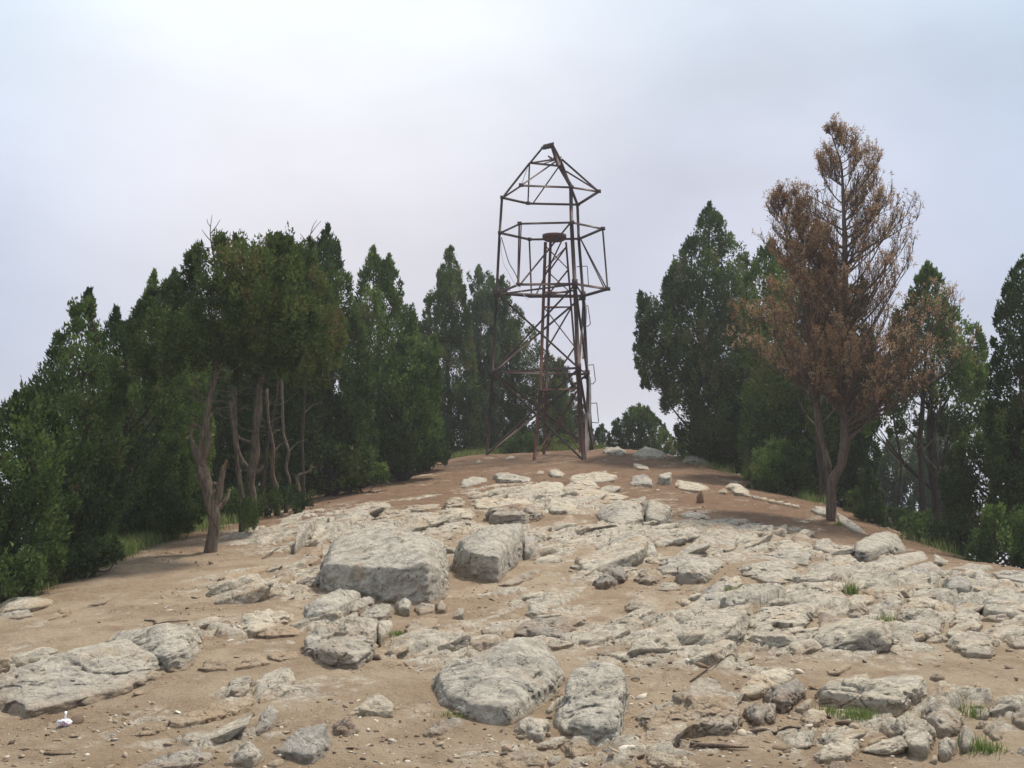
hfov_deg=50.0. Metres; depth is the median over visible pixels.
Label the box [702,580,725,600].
stone
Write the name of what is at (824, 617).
rock
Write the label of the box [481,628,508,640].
stone
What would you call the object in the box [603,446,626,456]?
rock
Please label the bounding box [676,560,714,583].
rock
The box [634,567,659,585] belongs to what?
stone
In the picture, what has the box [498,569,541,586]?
rock
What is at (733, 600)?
stone
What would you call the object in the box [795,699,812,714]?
stone
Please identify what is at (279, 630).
rock
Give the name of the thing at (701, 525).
boulder
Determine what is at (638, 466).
rock
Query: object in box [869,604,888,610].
stone
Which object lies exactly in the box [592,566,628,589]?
rock
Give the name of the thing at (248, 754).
stone
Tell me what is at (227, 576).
rock
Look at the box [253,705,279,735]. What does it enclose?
stone
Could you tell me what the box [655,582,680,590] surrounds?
stone
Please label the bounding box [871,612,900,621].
grass tuft
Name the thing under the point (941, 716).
stone
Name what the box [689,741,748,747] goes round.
stick
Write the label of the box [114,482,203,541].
bush
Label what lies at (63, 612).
stone
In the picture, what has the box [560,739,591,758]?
stone
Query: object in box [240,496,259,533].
sapling
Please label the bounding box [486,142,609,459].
survey tower
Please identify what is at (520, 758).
rock
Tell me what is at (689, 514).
rock
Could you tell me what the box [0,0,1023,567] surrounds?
sky
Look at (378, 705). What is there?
stone
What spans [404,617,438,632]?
rock
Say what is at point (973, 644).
rock
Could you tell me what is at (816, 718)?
stone
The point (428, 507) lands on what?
rock
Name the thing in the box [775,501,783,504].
stone
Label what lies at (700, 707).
rock
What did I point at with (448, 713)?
grass tuft
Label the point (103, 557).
bush
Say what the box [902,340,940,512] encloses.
slim tree
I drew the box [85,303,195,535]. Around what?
conifer tree
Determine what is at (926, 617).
rock
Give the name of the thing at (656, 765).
stone
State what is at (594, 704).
rock
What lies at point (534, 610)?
stone
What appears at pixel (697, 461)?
rock
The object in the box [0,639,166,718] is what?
boulder
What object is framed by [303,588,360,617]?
rock
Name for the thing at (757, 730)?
stick
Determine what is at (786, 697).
stone
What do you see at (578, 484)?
boulder
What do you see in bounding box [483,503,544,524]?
boulder
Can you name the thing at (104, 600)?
stone
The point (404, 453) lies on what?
conifer tree
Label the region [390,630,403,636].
grass tuft
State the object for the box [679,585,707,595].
stone
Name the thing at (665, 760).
stone
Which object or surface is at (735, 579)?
rock
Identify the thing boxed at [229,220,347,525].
conifer tree
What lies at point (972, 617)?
rock
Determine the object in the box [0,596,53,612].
rock
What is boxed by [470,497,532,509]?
boulder
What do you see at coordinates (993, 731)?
stone
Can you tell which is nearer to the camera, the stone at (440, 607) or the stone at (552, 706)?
the stone at (552, 706)
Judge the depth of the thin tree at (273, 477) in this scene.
17.45 m
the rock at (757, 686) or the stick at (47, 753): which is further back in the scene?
the rock at (757, 686)
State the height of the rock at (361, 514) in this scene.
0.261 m
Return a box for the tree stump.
[696,490,703,503]
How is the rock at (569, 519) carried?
on the bedrock
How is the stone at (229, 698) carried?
on the ground at (138, 586)
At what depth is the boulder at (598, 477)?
22.19 m
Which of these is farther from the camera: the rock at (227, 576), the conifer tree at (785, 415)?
the conifer tree at (785, 415)
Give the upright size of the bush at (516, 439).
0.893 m
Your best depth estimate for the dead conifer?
17.24 m
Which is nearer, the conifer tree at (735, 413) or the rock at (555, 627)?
the rock at (555, 627)
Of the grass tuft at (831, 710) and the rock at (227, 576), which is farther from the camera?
the rock at (227, 576)
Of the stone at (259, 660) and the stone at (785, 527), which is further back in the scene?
the stone at (785, 527)
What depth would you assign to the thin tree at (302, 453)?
18.26 m
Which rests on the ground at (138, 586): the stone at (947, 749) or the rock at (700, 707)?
the stone at (947, 749)
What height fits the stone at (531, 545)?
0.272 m
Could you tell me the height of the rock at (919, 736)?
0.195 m
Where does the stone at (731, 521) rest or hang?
on the ground at (138, 586)
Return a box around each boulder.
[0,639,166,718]
[319,526,449,604]
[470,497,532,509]
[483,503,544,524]
[493,472,531,483]
[524,481,565,491]
[564,480,599,489]
[569,472,617,482]
[578,488,627,499]
[632,447,668,458]
[656,556,724,575]
[669,519,739,532]
[673,533,736,556]
[674,480,709,492]
[749,547,811,566]
[871,551,928,570]
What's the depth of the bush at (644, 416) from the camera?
33.66 m
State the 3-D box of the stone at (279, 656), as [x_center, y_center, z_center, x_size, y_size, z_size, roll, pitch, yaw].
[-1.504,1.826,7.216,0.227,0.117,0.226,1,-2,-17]
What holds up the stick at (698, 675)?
on the ground at (138, 586)
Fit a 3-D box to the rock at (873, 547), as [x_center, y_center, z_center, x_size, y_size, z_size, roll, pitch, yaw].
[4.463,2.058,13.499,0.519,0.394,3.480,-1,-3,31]
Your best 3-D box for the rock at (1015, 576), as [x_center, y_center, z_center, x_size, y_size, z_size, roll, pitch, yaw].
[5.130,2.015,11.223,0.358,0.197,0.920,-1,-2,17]
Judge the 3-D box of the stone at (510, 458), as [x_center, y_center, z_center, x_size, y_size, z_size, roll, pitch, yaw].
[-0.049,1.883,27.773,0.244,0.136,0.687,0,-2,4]
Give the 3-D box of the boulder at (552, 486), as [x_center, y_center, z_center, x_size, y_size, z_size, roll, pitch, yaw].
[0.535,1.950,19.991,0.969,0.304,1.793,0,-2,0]
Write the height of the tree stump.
0.252 m
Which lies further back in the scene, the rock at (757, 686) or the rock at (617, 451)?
the rock at (617, 451)
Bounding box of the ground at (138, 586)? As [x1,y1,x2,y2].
[0,448,1023,767]
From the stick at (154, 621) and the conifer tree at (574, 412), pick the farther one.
the conifer tree at (574, 412)
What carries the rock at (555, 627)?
on the bedrock
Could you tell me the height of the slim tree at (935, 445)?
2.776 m
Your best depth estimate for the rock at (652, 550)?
12.68 m
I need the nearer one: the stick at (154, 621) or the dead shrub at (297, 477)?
the stick at (154, 621)
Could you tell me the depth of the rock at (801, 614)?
8.72 m
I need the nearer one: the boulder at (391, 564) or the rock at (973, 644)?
the rock at (973, 644)
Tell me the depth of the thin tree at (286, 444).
17.86 m
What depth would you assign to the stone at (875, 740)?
5.54 m
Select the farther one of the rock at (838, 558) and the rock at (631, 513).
the rock at (631, 513)
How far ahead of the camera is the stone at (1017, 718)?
5.89 m
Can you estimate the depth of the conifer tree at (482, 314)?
33.17 m
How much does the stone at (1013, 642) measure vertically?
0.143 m
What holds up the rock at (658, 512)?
on the bedrock
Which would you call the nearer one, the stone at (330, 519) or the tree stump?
the stone at (330, 519)
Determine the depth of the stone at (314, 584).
10.42 m
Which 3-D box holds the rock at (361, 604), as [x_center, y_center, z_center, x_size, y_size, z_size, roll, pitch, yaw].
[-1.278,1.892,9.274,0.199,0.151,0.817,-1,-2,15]
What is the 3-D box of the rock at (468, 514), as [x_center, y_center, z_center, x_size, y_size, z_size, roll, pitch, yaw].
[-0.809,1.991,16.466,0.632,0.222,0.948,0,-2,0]
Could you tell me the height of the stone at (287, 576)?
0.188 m
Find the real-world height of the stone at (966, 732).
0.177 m
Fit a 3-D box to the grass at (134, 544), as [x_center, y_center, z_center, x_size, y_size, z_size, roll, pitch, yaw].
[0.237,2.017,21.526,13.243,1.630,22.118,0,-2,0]
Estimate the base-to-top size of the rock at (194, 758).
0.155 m
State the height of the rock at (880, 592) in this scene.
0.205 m
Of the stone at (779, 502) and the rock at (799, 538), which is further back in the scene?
the stone at (779, 502)
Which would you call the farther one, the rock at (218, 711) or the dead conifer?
the dead conifer
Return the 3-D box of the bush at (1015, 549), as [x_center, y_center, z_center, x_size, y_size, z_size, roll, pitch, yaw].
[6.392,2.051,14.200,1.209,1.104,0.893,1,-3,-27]
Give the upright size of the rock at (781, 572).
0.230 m
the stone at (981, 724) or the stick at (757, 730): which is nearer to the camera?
the stick at (757, 730)
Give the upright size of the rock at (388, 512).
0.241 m
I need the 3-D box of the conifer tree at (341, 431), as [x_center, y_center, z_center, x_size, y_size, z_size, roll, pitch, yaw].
[-3.450,-0.393,20.570,1.846,5.365,2.251,2,-3,-35]
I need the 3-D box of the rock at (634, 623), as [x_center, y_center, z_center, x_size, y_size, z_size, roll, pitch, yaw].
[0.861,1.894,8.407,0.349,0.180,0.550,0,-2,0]
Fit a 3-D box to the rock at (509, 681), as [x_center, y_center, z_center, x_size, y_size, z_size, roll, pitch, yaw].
[-0.082,1.741,6.420,0.821,0.368,1.369,0,-2,0]
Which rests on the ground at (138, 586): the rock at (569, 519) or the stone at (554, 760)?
the stone at (554, 760)
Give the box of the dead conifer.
[726,111,980,521]
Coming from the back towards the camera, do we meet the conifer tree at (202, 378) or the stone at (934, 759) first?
the conifer tree at (202, 378)
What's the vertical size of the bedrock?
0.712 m
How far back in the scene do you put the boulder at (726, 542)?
12.98 m
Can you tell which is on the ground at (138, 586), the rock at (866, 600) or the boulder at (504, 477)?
the boulder at (504, 477)
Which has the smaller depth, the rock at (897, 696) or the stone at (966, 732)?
the stone at (966, 732)
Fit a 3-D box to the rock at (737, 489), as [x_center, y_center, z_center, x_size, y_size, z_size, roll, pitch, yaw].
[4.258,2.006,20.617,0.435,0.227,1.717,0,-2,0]
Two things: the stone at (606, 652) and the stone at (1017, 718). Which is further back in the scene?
the stone at (606, 652)
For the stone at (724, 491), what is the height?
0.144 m
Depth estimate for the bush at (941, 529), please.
16.84 m
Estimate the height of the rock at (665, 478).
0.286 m
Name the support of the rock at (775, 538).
on the bedrock
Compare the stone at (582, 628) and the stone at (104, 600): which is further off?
the stone at (104, 600)
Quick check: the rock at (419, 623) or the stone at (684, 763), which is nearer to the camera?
the stone at (684, 763)
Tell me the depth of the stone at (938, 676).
6.92 m
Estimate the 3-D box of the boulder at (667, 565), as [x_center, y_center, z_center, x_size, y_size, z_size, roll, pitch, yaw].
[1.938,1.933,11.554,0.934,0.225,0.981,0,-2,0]
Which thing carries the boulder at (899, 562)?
on the bedrock
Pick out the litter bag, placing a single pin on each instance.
(64, 722)
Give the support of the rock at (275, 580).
on the ground at (138, 586)
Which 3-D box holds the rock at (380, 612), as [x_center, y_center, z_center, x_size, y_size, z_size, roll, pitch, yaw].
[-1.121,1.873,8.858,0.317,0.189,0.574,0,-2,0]
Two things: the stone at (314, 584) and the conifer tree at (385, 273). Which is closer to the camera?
the stone at (314, 584)
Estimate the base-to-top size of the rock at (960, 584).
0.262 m
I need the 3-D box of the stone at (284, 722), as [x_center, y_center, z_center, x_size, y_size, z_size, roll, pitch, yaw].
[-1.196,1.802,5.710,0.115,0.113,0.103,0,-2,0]
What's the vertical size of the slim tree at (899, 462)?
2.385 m
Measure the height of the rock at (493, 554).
0.521 m
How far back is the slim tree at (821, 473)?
20.41 m
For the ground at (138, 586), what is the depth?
7.86 m
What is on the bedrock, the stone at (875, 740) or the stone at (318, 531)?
the stone at (318, 531)
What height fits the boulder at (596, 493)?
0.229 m
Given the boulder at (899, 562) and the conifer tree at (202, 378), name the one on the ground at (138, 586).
the conifer tree at (202, 378)
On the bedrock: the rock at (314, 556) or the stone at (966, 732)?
the rock at (314, 556)
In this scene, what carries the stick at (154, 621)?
on the ground at (138, 586)
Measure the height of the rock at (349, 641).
0.304 m
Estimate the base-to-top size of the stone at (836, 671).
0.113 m
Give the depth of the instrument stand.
28.05 m
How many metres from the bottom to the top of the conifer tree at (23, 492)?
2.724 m
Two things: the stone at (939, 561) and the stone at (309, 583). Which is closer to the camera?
the stone at (309, 583)
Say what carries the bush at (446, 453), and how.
on the ground at (138, 586)
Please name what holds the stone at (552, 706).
on the ground at (138, 586)
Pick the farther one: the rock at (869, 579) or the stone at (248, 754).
the rock at (869, 579)
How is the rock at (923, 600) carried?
on the bedrock
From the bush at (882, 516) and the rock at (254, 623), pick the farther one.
the bush at (882, 516)
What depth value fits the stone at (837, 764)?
5.13 m
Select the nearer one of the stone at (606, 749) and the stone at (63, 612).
the stone at (606, 749)
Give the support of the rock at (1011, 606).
on the bedrock
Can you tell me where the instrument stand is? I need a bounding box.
[533,232,580,459]
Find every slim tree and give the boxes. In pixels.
[797,389,834,502]
[881,402,916,523]
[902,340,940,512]
[918,401,949,506]
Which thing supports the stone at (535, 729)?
on the ground at (138, 586)
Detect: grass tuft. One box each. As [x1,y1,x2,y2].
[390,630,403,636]
[433,710,466,717]
[815,704,843,718]
[831,521,847,525]
[836,705,893,722]
[840,579,865,595]
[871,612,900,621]
[955,732,1007,758]
[957,702,994,719]
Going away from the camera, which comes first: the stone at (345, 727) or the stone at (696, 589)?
the stone at (345, 727)
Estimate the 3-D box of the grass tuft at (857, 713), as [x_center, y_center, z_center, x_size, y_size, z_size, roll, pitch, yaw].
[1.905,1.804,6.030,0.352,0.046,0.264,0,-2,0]
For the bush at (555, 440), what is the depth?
30.63 m
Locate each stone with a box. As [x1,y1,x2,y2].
[47,608,70,620]
[88,594,115,606]
[131,723,165,735]
[198,658,227,672]
[221,697,257,704]
[224,741,264,767]
[234,654,270,670]
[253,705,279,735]
[266,759,283,767]
[267,651,298,661]
[275,570,294,583]
[275,719,290,726]
[296,574,319,587]
[304,579,319,586]
[310,525,326,538]
[325,516,334,522]
[331,699,342,704]
[332,718,359,736]
[347,694,394,717]
[377,620,393,646]
[395,598,411,615]
[414,602,434,615]
[435,600,447,613]
[452,608,464,619]
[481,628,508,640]
[505,456,514,459]
[514,716,550,742]
[524,536,538,559]
[525,603,551,617]
[546,696,563,713]
[547,756,562,766]
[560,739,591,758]
[575,626,590,631]
[596,646,620,656]
[602,745,613,752]
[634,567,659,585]
[646,751,673,767]
[650,753,678,767]
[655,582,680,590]
[675,598,690,606]
[677,758,698,767]
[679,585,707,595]
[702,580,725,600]
[717,488,727,494]
[720,593,747,607]
[723,518,738,525]
[742,702,776,725]
[762,678,805,713]
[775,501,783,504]
[777,524,787,533]
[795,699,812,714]
[800,708,827,727]
[813,738,860,763]
[827,664,850,675]
[828,760,847,767]
[846,602,868,617]
[849,673,868,677]
[868,736,882,745]
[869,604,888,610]
[920,695,963,737]
[929,755,937,764]
[930,672,944,680]
[932,554,947,565]
[936,681,947,686]
[938,737,956,761]
[956,725,973,753]
[969,570,990,579]
[969,701,983,708]
[973,708,988,719]
[975,720,986,728]
[983,723,1003,740]
[1006,635,1023,648]
[1011,712,1023,729]
[1017,746,1023,755]
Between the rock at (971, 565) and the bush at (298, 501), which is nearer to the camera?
the rock at (971, 565)
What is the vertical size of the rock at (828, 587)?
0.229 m
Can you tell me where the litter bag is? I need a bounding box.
[56,711,72,726]
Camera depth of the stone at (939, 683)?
6.64 m
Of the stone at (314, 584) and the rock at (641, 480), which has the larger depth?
the rock at (641, 480)
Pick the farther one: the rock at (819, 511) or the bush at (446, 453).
the bush at (446, 453)
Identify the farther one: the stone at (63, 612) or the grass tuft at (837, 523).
the grass tuft at (837, 523)
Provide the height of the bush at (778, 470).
1.473 m
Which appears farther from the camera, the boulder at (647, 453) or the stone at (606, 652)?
the boulder at (647, 453)
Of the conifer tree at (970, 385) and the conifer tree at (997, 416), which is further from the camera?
the conifer tree at (970, 385)
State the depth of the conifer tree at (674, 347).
26.39 m
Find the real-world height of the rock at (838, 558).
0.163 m
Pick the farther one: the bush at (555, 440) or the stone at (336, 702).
the bush at (555, 440)
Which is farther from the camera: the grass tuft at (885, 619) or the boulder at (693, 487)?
the boulder at (693, 487)
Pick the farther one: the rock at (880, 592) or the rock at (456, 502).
the rock at (456, 502)
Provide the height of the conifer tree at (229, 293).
4.222 m
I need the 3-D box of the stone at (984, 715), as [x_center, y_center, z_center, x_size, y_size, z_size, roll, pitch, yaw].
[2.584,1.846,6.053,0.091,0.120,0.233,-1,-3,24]
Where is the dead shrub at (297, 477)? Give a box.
[295,464,317,495]
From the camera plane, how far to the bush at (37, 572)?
9.98 m
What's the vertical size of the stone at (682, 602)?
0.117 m
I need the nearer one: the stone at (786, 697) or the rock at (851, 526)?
the stone at (786, 697)
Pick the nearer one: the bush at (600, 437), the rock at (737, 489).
the rock at (737, 489)
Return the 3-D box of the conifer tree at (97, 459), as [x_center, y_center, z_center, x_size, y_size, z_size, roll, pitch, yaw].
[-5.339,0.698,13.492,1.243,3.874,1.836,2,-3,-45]
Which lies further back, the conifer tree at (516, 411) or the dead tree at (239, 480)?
the conifer tree at (516, 411)
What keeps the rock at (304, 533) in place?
on the bedrock
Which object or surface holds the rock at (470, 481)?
on the ground at (138, 586)
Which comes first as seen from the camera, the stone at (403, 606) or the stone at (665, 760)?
the stone at (665, 760)
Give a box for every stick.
[43,752,74,754]
[144,619,187,624]
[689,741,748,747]
[690,654,737,681]
[750,725,800,734]
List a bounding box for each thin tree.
[261,379,284,507]
[265,389,291,515]
[280,375,306,512]
[301,378,322,507]
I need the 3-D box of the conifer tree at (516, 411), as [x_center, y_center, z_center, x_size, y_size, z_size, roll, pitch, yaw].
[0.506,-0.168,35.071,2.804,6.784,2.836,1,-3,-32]
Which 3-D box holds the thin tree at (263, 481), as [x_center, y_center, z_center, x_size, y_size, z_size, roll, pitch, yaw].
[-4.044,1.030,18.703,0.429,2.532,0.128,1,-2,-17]
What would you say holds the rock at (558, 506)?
on the bedrock
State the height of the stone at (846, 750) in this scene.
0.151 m
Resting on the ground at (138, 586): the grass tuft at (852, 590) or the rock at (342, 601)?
the grass tuft at (852, 590)
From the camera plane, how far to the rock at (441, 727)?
5.66 m
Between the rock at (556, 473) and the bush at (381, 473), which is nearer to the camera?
the bush at (381, 473)
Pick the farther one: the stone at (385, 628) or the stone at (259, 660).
the stone at (385, 628)
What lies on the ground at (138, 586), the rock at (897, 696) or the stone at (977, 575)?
the stone at (977, 575)
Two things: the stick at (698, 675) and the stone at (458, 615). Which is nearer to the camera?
the stick at (698, 675)
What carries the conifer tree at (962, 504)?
on the ground at (138, 586)
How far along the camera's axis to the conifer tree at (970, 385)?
20.80 m
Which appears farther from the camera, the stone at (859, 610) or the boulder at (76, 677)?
the stone at (859, 610)
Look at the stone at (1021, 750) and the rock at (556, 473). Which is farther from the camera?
the rock at (556, 473)
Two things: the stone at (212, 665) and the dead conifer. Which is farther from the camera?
the dead conifer
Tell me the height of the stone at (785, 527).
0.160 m
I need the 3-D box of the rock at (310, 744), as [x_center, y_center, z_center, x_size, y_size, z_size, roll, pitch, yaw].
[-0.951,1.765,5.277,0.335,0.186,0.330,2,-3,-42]
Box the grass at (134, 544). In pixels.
[6,442,976,597]
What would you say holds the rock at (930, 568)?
on the bedrock
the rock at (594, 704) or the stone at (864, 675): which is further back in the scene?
the stone at (864, 675)
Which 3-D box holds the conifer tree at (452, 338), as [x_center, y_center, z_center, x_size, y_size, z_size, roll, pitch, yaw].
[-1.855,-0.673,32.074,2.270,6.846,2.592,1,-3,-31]
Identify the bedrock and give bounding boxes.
[0,484,1023,755]
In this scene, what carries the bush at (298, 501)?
on the ground at (138, 586)
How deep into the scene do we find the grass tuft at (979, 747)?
5.36 m
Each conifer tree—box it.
[0,375,82,597]
[23,286,132,556]
[57,376,391,539]
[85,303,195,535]
[117,266,216,518]
[123,217,322,552]
[146,315,294,516]
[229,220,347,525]
[270,221,380,496]
[337,243,428,477]
[356,333,445,484]
[417,244,486,456]
[459,263,504,453]
[485,272,574,453]
[548,359,594,445]
[632,200,766,473]
[689,350,868,499]
[736,241,838,493]
[805,275,882,508]
[860,260,993,534]
[877,419,964,529]
[936,392,1023,564]
[981,254,1023,568]
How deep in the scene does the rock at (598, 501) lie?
17.94 m
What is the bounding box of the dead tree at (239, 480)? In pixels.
[229,400,244,532]
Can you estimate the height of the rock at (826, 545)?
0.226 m
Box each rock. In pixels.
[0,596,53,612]
[0,610,33,619]
[105,623,204,671]
[138,747,212,767]
[168,695,258,727]
[216,565,269,581]
[239,608,294,638]
[256,624,301,638]
[271,576,281,582]
[273,723,331,763]
[293,519,316,554]
[301,542,322,568]
[301,612,378,668]
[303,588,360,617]
[334,508,372,520]
[350,596,377,613]
[358,603,393,620]
[377,508,405,516]
[404,504,440,511]
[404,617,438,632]
[420,717,463,737]
[432,637,564,724]
[441,507,475,520]
[443,497,465,508]
[451,523,524,582]
[460,476,486,487]
[491,749,543,767]
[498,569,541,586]
[513,615,576,638]
[543,499,577,514]
[548,469,564,477]
[551,515,575,525]
[553,661,628,740]
[588,499,609,507]
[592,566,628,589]
[595,502,644,524]
[596,533,657,556]
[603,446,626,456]
[607,616,644,630]
[624,594,670,613]
[630,474,652,487]
[633,463,648,469]
[635,678,743,737]
[642,499,673,524]
[658,472,671,484]
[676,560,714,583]
[679,511,710,519]
[683,455,707,464]
[711,576,742,585]
[725,483,749,495]
[736,559,798,584]
[738,667,795,700]
[754,602,817,628]
[763,533,786,542]
[783,580,847,593]
[791,533,812,546]
[811,506,825,517]
[813,538,840,552]
[814,675,928,716]
[817,612,841,626]
[825,554,853,561]
[836,513,867,534]
[847,594,874,605]
[854,531,906,562]
[858,577,880,588]
[863,585,905,601]
[879,716,937,759]
[896,608,944,639]
[904,563,943,576]
[907,597,954,610]
[942,575,973,593]
[945,632,999,658]
[949,563,993,570]
[949,611,982,631]
[981,593,1023,619]
[992,570,1023,582]
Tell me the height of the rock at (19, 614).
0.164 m
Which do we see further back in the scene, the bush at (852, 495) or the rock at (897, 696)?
the bush at (852, 495)
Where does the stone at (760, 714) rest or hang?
on the ground at (138, 586)
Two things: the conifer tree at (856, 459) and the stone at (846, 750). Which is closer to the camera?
the stone at (846, 750)
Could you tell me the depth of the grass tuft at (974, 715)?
6.04 m
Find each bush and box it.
[0,541,50,603]
[48,529,126,582]
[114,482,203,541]
[207,478,314,521]
[330,461,389,493]
[394,421,454,472]
[498,430,542,453]
[546,433,575,450]
[593,423,617,448]
[611,403,677,455]
[742,433,818,500]
[842,485,891,518]
[851,466,937,537]
[898,508,969,555]
[962,501,1023,568]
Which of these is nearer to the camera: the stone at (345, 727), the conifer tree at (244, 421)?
the stone at (345, 727)
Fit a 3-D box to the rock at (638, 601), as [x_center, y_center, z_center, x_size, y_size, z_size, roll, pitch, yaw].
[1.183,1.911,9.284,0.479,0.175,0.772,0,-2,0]
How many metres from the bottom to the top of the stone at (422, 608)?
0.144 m
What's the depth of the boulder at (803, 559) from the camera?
12.17 m
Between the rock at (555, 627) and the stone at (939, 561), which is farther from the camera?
the stone at (939, 561)
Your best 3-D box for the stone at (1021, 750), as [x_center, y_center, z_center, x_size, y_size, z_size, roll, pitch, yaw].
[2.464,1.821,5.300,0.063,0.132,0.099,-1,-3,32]
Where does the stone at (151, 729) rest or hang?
on the ground at (138, 586)
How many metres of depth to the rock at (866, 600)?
9.52 m
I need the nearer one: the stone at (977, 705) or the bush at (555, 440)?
the stone at (977, 705)
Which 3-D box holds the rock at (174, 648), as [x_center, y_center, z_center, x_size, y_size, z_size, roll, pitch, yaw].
[-2.443,1.759,7.394,0.744,0.286,1.291,1,-2,-13]
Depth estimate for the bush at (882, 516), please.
18.27 m
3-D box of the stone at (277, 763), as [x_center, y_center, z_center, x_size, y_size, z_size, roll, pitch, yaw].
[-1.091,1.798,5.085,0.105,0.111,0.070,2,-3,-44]

